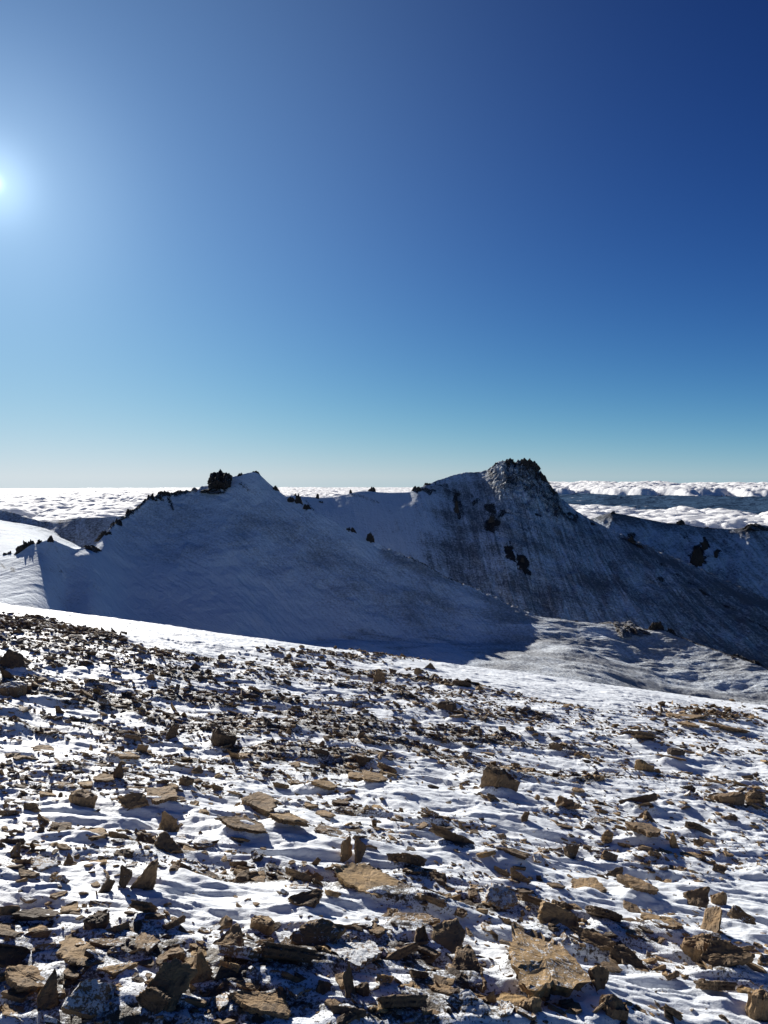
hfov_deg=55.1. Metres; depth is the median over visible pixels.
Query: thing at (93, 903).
tilted stone
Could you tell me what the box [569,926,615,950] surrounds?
tilted stone
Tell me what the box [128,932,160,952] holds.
flat stone
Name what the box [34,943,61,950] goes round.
tilted stone
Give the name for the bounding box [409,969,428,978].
tilted stone
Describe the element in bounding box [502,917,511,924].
tilted stone
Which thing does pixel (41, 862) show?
flat stone
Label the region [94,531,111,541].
rock crag
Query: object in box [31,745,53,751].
flat stone
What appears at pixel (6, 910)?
tilted stone
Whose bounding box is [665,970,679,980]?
tilted stone
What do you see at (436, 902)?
tilted stone
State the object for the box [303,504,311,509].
rock crag
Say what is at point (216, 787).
tilted stone
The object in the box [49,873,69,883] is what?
tilted stone
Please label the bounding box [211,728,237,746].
boulder
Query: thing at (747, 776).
tilted stone
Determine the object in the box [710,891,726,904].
boulder
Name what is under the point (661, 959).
flat stone
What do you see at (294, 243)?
sky
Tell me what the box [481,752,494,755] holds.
flat stone
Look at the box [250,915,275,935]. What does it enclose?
boulder
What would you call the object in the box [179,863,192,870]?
tilted stone
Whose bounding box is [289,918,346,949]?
tilted stone
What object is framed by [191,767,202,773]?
tilted stone
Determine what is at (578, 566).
mountain terrain
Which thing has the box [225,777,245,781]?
flat stone
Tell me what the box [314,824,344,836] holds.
flat stone
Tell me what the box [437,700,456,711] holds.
boulder
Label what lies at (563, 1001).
tilted stone
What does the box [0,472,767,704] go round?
mountain terrain
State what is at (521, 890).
flat stone
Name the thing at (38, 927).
flat stone
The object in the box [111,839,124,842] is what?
flat stone
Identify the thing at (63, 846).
flat stone
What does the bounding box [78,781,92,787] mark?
flat stone
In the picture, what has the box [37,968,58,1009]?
tilted stone
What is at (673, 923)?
flat stone
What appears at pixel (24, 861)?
tilted stone
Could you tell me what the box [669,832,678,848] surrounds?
upright stone
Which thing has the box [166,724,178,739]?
upright stone
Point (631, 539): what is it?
rock pinnacle
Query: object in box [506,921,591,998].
flat stone
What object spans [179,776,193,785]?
boulder
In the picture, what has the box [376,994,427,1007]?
tilted stone
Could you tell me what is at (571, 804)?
tilted stone
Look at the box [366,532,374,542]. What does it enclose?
rock crag
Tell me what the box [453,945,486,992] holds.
tilted stone
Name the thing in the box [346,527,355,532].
rock crag
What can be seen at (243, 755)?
flat stone
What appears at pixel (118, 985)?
flat stone
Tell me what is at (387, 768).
tilted stone
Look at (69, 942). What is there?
flat stone
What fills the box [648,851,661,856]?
tilted stone
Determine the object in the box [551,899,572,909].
tilted stone
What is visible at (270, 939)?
tilted stone
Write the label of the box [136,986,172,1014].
upright stone
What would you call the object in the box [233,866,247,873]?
tilted stone
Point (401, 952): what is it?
tilted stone
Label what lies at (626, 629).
rock crag
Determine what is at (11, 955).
tilted stone
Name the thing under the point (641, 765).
boulder
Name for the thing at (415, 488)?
rock crag
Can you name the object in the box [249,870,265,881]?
flat stone
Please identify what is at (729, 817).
tilted stone
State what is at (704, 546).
rock crag
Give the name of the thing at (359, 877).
flat stone
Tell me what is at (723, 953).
tilted stone
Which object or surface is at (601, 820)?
flat stone
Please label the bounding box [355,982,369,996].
boulder
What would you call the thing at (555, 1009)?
flat stone
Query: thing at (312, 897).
tilted stone
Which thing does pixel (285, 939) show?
flat stone
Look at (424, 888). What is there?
tilted stone
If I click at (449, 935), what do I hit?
tilted stone
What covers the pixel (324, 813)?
flat stone
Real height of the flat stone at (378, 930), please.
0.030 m
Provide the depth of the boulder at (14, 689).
7.40 m
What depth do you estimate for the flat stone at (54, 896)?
3.09 m
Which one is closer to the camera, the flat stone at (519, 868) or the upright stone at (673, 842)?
the flat stone at (519, 868)
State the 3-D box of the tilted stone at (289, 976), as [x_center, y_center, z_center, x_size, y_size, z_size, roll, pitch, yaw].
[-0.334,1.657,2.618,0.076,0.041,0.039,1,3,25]
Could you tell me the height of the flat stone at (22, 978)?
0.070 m
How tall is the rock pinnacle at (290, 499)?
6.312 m
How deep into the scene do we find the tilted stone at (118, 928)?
2.80 m
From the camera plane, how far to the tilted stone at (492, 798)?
5.66 m
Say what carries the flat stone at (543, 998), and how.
on the snow slope ground at (210, 903)
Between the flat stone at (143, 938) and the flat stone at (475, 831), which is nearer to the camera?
the flat stone at (143, 938)
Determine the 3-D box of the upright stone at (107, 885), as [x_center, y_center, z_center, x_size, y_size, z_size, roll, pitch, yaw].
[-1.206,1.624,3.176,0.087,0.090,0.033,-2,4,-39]
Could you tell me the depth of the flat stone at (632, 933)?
3.48 m
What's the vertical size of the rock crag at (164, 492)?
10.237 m
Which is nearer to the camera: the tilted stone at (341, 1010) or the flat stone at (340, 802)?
the tilted stone at (341, 1010)
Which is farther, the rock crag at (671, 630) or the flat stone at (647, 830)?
the rock crag at (671, 630)
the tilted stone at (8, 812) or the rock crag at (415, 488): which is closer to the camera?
the tilted stone at (8, 812)
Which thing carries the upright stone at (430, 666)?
on the snow slope ground at (210, 903)
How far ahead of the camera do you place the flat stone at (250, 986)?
2.56 m
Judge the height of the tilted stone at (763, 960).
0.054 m
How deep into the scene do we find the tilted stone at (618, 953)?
3.24 m
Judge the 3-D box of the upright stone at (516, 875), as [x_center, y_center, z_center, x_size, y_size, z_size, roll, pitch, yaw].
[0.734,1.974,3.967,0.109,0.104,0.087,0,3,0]
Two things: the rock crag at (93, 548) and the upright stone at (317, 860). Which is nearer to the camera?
the upright stone at (317, 860)
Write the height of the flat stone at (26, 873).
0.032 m
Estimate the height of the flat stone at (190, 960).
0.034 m
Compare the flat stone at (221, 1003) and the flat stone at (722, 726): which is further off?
the flat stone at (722, 726)
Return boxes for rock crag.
[14,539,34,554]
[81,545,101,552]
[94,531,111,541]
[109,518,121,528]
[144,493,156,500]
[156,490,170,496]
[200,469,232,493]
[295,493,302,504]
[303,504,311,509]
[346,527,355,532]
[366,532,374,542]
[411,486,420,490]
[488,515,494,522]
[505,458,516,467]
[519,458,540,470]
[536,472,550,483]
[600,620,651,637]
[648,621,663,629]
[666,628,675,634]
[676,520,684,524]
[690,548,703,566]
[701,540,707,549]
[731,654,749,660]
[742,523,767,531]
[749,660,763,666]
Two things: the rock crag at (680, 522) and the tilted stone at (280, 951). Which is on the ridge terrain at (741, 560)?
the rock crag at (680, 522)
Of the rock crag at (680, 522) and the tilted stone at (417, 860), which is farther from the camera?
the rock crag at (680, 522)
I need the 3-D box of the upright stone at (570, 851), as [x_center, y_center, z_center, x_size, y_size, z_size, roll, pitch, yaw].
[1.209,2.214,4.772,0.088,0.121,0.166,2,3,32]
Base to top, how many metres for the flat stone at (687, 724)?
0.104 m
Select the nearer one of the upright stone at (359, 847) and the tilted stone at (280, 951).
the tilted stone at (280, 951)
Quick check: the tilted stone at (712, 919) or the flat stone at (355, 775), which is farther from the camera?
the flat stone at (355, 775)
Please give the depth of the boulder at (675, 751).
8.90 m
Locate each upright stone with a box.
[0,649,24,668]
[10,842,20,856]
[63,853,74,865]
[98,877,114,892]
[113,762,123,778]
[119,865,132,888]
[130,858,157,889]
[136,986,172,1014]
[157,811,179,831]
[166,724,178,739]
[174,684,179,694]
[190,950,212,983]
[311,857,320,865]
[340,836,351,861]
[343,962,355,998]
[354,754,370,766]
[354,838,365,864]
[373,670,384,682]
[414,925,429,941]
[423,663,434,668]
[510,867,530,884]
[521,811,529,821]
[563,844,579,858]
[588,965,609,991]
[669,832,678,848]
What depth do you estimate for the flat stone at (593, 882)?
4.16 m
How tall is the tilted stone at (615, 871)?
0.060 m
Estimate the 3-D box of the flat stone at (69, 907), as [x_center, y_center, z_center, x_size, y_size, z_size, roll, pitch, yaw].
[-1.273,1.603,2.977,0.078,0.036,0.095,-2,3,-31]
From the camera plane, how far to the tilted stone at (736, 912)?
4.04 m
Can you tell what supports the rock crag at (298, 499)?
on the mountain terrain at (253, 554)
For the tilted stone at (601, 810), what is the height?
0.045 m
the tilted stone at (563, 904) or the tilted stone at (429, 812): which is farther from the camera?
the tilted stone at (429, 812)
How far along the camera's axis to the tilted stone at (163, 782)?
4.86 m
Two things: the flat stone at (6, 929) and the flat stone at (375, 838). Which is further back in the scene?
the flat stone at (375, 838)
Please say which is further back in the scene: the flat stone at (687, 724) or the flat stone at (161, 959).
the flat stone at (687, 724)
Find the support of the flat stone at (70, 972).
on the snow slope ground at (210, 903)
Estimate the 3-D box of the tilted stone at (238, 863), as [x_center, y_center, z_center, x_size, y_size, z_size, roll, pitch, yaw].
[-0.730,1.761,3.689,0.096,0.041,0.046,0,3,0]
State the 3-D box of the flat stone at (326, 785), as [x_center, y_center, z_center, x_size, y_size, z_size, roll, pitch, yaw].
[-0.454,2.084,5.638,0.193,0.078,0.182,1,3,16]
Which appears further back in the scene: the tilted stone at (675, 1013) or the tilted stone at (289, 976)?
the tilted stone at (675, 1013)
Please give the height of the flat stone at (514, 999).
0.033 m
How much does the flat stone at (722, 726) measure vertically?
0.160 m
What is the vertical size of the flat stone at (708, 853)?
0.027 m
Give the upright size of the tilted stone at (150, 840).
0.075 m
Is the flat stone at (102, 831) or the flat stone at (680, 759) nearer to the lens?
the flat stone at (102, 831)
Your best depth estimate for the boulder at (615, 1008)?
2.68 m
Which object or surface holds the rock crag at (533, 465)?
on the mountain terrain at (578, 566)
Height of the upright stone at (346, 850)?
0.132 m
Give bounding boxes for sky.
[0,0,767,488]
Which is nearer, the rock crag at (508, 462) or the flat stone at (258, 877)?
the flat stone at (258, 877)
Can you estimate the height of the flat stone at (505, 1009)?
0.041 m
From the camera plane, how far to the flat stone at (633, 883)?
4.19 m
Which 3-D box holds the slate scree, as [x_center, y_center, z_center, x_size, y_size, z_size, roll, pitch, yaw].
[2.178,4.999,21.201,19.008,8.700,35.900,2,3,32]
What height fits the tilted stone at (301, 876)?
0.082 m
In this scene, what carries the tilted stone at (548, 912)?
on the snow slope ground at (210, 903)
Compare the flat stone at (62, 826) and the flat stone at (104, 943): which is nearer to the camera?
the flat stone at (104, 943)
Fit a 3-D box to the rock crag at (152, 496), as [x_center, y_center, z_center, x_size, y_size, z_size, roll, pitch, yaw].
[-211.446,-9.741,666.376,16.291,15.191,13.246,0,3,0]
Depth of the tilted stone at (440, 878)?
3.79 m
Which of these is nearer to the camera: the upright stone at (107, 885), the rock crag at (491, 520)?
the upright stone at (107, 885)
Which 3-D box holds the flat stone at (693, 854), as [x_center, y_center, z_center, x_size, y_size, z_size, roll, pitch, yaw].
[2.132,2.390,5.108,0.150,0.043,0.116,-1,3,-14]
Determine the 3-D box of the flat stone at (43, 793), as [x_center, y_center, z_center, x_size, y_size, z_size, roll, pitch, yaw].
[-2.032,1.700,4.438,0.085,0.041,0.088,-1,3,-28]
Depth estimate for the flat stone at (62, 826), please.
3.89 m
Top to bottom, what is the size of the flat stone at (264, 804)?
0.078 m
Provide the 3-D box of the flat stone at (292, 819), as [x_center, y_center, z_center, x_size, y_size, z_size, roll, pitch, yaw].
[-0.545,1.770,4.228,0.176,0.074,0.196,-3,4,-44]
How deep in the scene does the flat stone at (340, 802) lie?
5.19 m
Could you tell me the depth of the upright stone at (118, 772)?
4.93 m
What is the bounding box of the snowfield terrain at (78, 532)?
[0,510,124,547]
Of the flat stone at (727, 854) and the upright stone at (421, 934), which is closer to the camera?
the upright stone at (421, 934)
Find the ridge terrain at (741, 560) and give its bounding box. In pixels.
[591,513,767,598]
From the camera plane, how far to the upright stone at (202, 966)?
2.59 m
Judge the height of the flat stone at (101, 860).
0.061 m
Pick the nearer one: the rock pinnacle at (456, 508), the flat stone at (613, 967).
the flat stone at (613, 967)
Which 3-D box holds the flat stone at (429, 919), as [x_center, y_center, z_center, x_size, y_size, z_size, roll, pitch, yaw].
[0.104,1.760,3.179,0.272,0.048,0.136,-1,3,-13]
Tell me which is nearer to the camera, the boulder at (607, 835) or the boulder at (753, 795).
the boulder at (607, 835)
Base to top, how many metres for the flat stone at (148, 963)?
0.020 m
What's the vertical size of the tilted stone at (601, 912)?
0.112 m
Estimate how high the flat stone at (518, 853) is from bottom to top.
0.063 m
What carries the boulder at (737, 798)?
on the snow slope ground at (210, 903)
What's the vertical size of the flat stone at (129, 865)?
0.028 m
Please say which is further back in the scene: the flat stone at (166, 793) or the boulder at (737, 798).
the boulder at (737, 798)
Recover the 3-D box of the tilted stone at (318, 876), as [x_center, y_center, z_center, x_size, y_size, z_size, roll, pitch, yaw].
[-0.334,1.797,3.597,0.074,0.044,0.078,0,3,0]
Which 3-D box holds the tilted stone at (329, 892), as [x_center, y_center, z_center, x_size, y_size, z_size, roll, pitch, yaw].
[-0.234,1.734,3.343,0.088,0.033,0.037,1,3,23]
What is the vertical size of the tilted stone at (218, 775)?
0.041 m
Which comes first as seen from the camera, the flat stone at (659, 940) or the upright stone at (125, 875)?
the upright stone at (125, 875)
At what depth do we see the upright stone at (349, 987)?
2.59 m
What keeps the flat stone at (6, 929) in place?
on the snow slope ground at (210, 903)
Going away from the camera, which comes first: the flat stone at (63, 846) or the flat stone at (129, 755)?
the flat stone at (63, 846)
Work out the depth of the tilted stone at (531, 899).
3.68 m
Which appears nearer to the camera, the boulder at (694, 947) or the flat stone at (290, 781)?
the boulder at (694, 947)
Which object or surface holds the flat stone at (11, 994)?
on the snow slope ground at (210, 903)
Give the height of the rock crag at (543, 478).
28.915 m
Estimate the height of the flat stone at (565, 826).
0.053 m
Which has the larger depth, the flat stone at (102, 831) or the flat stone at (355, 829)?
the flat stone at (355, 829)
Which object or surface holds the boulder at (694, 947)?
on the snow slope ground at (210, 903)
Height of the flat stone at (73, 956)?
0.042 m
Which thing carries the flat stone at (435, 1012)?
on the snow slope ground at (210, 903)
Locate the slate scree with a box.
[0,611,767,1023]
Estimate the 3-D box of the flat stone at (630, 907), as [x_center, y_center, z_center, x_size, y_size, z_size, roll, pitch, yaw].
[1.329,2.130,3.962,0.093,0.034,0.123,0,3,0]
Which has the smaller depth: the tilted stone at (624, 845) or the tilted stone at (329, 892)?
the tilted stone at (329, 892)
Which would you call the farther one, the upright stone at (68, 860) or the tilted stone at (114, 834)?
the tilted stone at (114, 834)
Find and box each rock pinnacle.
[47,535,53,542]
[287,496,294,501]
[455,501,458,512]
[628,536,635,542]
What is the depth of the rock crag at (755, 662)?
514.13 m
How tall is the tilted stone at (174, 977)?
0.115 m
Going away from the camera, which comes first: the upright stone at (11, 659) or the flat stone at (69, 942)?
the flat stone at (69, 942)
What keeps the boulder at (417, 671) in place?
on the snow slope ground at (210, 903)
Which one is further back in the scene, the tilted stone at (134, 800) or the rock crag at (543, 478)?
the rock crag at (543, 478)
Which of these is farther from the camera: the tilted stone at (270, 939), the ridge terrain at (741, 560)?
the ridge terrain at (741, 560)
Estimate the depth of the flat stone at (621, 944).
3.43 m
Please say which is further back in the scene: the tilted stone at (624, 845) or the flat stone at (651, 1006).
the tilted stone at (624, 845)
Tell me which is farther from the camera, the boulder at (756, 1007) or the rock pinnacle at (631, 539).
the rock pinnacle at (631, 539)
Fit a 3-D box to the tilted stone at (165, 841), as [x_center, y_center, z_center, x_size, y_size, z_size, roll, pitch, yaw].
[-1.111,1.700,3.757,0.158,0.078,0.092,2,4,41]
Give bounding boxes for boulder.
[0,681,26,697]
[68,789,97,808]
[83,912,109,928]
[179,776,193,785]
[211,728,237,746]
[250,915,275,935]
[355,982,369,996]
[414,668,421,674]
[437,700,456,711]
[479,765,520,791]
[517,997,541,1013]
[599,994,628,1021]
[601,830,613,842]
[634,759,653,771]
[667,747,684,755]
[682,933,712,961]
[709,791,745,805]
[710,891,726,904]
[744,789,765,803]
[745,988,767,1021]
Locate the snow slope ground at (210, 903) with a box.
[0,603,767,1023]
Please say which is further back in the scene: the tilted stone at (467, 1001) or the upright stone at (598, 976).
the upright stone at (598, 976)
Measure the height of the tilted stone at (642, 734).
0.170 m
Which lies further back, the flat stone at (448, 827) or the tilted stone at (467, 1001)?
the flat stone at (448, 827)
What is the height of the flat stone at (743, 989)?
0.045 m
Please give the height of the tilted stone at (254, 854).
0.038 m
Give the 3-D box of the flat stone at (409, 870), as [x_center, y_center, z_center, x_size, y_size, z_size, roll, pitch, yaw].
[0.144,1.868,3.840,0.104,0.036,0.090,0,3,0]
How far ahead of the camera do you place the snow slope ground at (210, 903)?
4.86 m
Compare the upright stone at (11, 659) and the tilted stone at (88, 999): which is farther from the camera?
the upright stone at (11, 659)
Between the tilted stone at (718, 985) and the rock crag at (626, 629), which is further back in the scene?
the rock crag at (626, 629)
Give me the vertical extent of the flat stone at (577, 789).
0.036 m
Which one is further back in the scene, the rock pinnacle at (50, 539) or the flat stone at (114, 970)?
the rock pinnacle at (50, 539)
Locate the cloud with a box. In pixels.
[0,480,767,528]
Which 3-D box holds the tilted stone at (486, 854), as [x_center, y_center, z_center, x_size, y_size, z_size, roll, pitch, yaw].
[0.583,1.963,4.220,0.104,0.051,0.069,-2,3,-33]
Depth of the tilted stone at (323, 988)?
2.59 m
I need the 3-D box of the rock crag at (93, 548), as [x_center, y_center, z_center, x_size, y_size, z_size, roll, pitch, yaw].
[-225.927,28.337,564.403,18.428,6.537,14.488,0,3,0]
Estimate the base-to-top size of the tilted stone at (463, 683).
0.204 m
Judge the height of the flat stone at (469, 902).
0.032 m
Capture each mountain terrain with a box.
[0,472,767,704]
[287,460,767,667]
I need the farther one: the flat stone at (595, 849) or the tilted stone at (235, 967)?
the flat stone at (595, 849)
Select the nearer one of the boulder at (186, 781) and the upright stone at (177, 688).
the boulder at (186, 781)
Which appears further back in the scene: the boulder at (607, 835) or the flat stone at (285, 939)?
the boulder at (607, 835)
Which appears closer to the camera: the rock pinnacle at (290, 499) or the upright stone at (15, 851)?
the upright stone at (15, 851)
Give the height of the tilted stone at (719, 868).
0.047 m
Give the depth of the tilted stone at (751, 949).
3.51 m
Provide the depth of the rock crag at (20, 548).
538.23 m
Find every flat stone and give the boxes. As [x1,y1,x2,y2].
[0,923,24,937]
[1,988,33,1002]
[1,1004,24,1020]
[3,965,44,992]
[10,908,59,920]
[12,755,27,760]
[18,868,39,878]
[19,796,32,801]
[28,924,47,931]
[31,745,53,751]
[31,854,59,870]
[39,791,53,796]
[49,891,67,899]
[51,821,71,831]
[56,780,75,787]
[56,843,71,850]
[56,934,89,960]
[59,901,79,914]
[62,944,104,967]
[63,965,79,979]
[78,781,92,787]
[84,827,108,840]
[89,859,109,863]
[89,938,122,948]
[93,773,114,782]
[103,962,137,975]
[106,751,139,759]
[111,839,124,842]
[115,983,122,990]
[125,863,136,867]
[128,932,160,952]
[136,959,153,967]
[146,785,177,804]
[155,954,167,965]
[181,945,206,966]
[182,845,197,850]
[189,943,198,948]
[200,873,211,877]
[214,992,231,1012]
[218,816,267,833]
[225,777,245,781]
[228,982,259,990]
[228,989,290,1019]
[238,752,260,757]
[240,791,278,815]
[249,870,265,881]
[269,813,309,826]
[281,936,290,942]
[286,984,304,998]
[287,779,298,783]
[289,880,308,888]
[304,802,318,808]
[311,779,336,790]
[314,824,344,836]
[315,810,335,817]
[326,938,381,972]
[331,799,348,805]
[334,862,403,897]
[345,827,363,831]
[348,772,363,779]
[362,770,387,782]
[366,836,381,841]
[368,921,384,937]
[371,804,384,809]
[387,912,440,925]
[397,881,412,888]
[402,866,421,873]
[404,980,420,988]
[425,983,453,994]
[429,1008,439,1014]
[439,826,453,829]
[461,899,478,905]
[469,829,478,833]
[474,993,487,1001]
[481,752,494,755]
[481,922,492,931]
[495,992,525,1005]
[496,847,530,859]
[498,1000,514,1016]
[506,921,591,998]
[512,866,525,869]
[517,887,533,894]
[541,994,550,1000]
[547,882,565,888]
[548,1004,567,1017]
[556,823,572,829]
[571,787,584,792]
[571,877,606,894]
[590,846,600,851]
[591,818,607,823]
[600,961,622,972]
[614,942,625,946]
[616,874,658,894]
[623,900,640,912]
[624,821,660,837]
[626,929,642,936]
[640,912,683,929]
[648,1005,659,1015]
[650,936,664,943]
[655,955,674,963]
[660,754,686,761]
[666,713,704,720]
[677,722,699,727]
[680,852,700,858]
[697,719,749,732]
[697,848,713,855]
[699,837,715,845]
[723,850,733,856]
[736,985,754,993]
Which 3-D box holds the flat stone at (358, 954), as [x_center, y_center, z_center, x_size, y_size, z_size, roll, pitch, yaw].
[-0.117,1.687,2.827,0.189,0.076,0.208,2,3,32]
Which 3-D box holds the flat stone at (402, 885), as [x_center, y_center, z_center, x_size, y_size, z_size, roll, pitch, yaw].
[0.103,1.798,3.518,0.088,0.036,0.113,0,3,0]
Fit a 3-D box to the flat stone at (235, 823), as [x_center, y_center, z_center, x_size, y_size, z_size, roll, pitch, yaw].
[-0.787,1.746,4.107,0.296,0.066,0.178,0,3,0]
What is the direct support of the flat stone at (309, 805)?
on the snow slope ground at (210, 903)
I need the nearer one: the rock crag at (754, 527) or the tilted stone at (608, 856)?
the tilted stone at (608, 856)
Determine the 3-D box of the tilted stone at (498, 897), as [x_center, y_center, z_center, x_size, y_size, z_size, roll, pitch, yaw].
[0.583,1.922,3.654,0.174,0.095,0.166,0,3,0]
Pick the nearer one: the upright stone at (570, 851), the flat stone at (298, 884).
the flat stone at (298, 884)
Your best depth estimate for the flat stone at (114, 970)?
2.57 m
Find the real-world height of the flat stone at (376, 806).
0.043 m
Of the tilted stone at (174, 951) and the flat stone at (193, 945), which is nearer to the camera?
the tilted stone at (174, 951)
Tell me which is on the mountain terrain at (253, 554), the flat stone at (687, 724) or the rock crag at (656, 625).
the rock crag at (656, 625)
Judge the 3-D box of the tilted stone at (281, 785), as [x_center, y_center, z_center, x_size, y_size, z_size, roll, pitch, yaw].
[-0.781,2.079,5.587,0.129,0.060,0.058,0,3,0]
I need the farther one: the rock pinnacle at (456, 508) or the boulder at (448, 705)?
the rock pinnacle at (456, 508)
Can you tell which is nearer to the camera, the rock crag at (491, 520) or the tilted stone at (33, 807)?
the tilted stone at (33, 807)
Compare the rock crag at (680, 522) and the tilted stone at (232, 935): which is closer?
the tilted stone at (232, 935)
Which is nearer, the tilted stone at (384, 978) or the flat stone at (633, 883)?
the tilted stone at (384, 978)
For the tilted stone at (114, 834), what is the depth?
3.85 m
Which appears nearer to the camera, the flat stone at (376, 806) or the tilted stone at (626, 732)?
the flat stone at (376, 806)
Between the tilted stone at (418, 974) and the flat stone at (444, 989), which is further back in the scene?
the tilted stone at (418, 974)
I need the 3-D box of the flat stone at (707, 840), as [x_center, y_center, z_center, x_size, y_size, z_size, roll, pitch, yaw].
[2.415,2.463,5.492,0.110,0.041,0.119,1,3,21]
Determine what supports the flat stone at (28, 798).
on the snow slope ground at (210, 903)
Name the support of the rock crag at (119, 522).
on the mountain terrain at (253, 554)
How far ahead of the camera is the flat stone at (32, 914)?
2.88 m
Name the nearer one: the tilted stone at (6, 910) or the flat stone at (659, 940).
the tilted stone at (6, 910)
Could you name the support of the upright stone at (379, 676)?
on the snow slope ground at (210, 903)
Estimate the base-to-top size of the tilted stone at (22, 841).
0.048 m
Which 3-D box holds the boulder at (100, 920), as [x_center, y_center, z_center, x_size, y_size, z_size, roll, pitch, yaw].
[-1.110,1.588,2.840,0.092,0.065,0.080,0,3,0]
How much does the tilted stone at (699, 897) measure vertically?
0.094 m
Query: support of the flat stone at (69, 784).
on the snow slope ground at (210, 903)
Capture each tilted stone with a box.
[0,810,19,815]
[0,838,25,844]
[0,905,20,915]
[0,943,30,967]
[15,859,31,863]
[23,803,39,812]
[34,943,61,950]
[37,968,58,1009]
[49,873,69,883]
[60,979,116,1018]
[88,900,111,907]
[106,921,130,932]
[108,831,129,838]
[118,793,147,808]
[129,899,157,912]
[135,833,154,843]
[147,958,197,1011]
[154,831,181,853]
[156,780,168,783]
[162,915,185,930]
[163,944,185,959]
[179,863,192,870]
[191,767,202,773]
[210,784,221,790]
[212,923,243,946]
[214,773,222,777]
[216,945,261,961]
[218,960,240,972]
[229,861,246,865]
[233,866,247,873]
[251,850,260,859]
[255,937,274,942]
[259,941,318,962]
[273,782,288,788]
[281,971,299,982]
[284,867,313,882]
[287,888,323,907]
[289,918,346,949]
[311,872,323,881]
[315,980,333,994]
[325,889,341,897]
[330,1004,366,1017]
[344,810,353,815]
[376,974,393,983]
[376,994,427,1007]
[377,762,396,773]
[384,942,417,960]
[386,852,426,866]
[387,907,398,916]
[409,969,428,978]
[421,807,438,816]
[421,886,439,894]
[423,894,447,907]
[428,823,474,844]
[429,871,446,886]
[432,918,465,953]
[446,989,490,1017]
[453,680,471,686]
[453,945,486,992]
[455,907,467,917]
[476,850,495,857]
[485,883,517,910]
[487,793,499,801]
[494,866,509,876]
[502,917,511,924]
[520,893,545,905]
[537,901,579,927]
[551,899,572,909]
[555,795,581,809]
[558,998,572,1004]
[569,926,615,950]
[585,905,622,922]
[594,809,606,813]
[601,850,617,861]
[605,867,622,877]
[608,945,646,968]
[614,825,625,829]
[617,842,630,847]
[619,793,657,803]
[620,730,633,734]
[631,731,654,738]
[638,810,656,823]
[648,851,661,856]
[663,1004,682,1020]
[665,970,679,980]
[683,886,709,907]
[685,821,711,833]
[693,980,737,990]
[695,938,754,966]
[700,906,722,932]
[712,864,726,873]
[725,815,737,819]
[727,905,755,924]
[740,945,758,952]
[741,775,753,778]
[757,954,767,965]
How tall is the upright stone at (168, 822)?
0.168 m
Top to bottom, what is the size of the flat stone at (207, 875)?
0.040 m
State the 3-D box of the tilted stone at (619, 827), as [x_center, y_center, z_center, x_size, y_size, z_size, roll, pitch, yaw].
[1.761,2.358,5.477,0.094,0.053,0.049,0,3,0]
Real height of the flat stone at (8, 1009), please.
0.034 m
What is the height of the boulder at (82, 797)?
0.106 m
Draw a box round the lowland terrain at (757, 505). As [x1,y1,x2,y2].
[558,493,767,514]
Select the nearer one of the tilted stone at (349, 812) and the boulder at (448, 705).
the tilted stone at (349, 812)
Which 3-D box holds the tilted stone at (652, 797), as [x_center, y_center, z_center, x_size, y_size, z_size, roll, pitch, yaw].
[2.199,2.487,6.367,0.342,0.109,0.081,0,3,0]
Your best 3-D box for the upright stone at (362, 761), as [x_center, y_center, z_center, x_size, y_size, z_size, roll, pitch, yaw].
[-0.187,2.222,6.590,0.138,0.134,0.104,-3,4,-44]
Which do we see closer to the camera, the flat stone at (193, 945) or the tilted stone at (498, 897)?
the flat stone at (193, 945)
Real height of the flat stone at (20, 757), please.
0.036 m
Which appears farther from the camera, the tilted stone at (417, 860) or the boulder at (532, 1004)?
the tilted stone at (417, 860)
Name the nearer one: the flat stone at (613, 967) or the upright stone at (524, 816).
the flat stone at (613, 967)
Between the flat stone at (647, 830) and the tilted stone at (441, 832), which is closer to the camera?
the tilted stone at (441, 832)
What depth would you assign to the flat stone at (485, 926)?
3.34 m
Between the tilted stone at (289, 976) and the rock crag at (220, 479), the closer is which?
the tilted stone at (289, 976)
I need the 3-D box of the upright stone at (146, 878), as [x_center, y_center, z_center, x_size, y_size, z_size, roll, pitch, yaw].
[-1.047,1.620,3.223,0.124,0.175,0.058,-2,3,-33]
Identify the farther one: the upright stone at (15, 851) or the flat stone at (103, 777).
the flat stone at (103, 777)
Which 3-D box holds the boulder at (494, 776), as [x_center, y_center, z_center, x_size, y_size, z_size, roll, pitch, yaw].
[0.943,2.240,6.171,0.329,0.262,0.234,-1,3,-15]
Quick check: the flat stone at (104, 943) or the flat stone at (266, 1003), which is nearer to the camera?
the flat stone at (266, 1003)
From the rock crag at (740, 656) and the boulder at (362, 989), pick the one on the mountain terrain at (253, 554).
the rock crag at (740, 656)
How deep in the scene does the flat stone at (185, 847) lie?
3.81 m
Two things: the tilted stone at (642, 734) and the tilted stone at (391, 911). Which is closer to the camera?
the tilted stone at (391, 911)
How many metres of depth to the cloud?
39059.94 m
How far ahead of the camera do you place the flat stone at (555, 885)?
3.98 m
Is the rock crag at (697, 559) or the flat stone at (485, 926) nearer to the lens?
the flat stone at (485, 926)
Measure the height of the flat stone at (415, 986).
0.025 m
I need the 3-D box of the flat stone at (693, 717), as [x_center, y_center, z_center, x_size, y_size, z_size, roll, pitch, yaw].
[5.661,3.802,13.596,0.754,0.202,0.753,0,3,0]
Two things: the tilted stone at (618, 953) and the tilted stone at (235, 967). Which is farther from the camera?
the tilted stone at (618, 953)

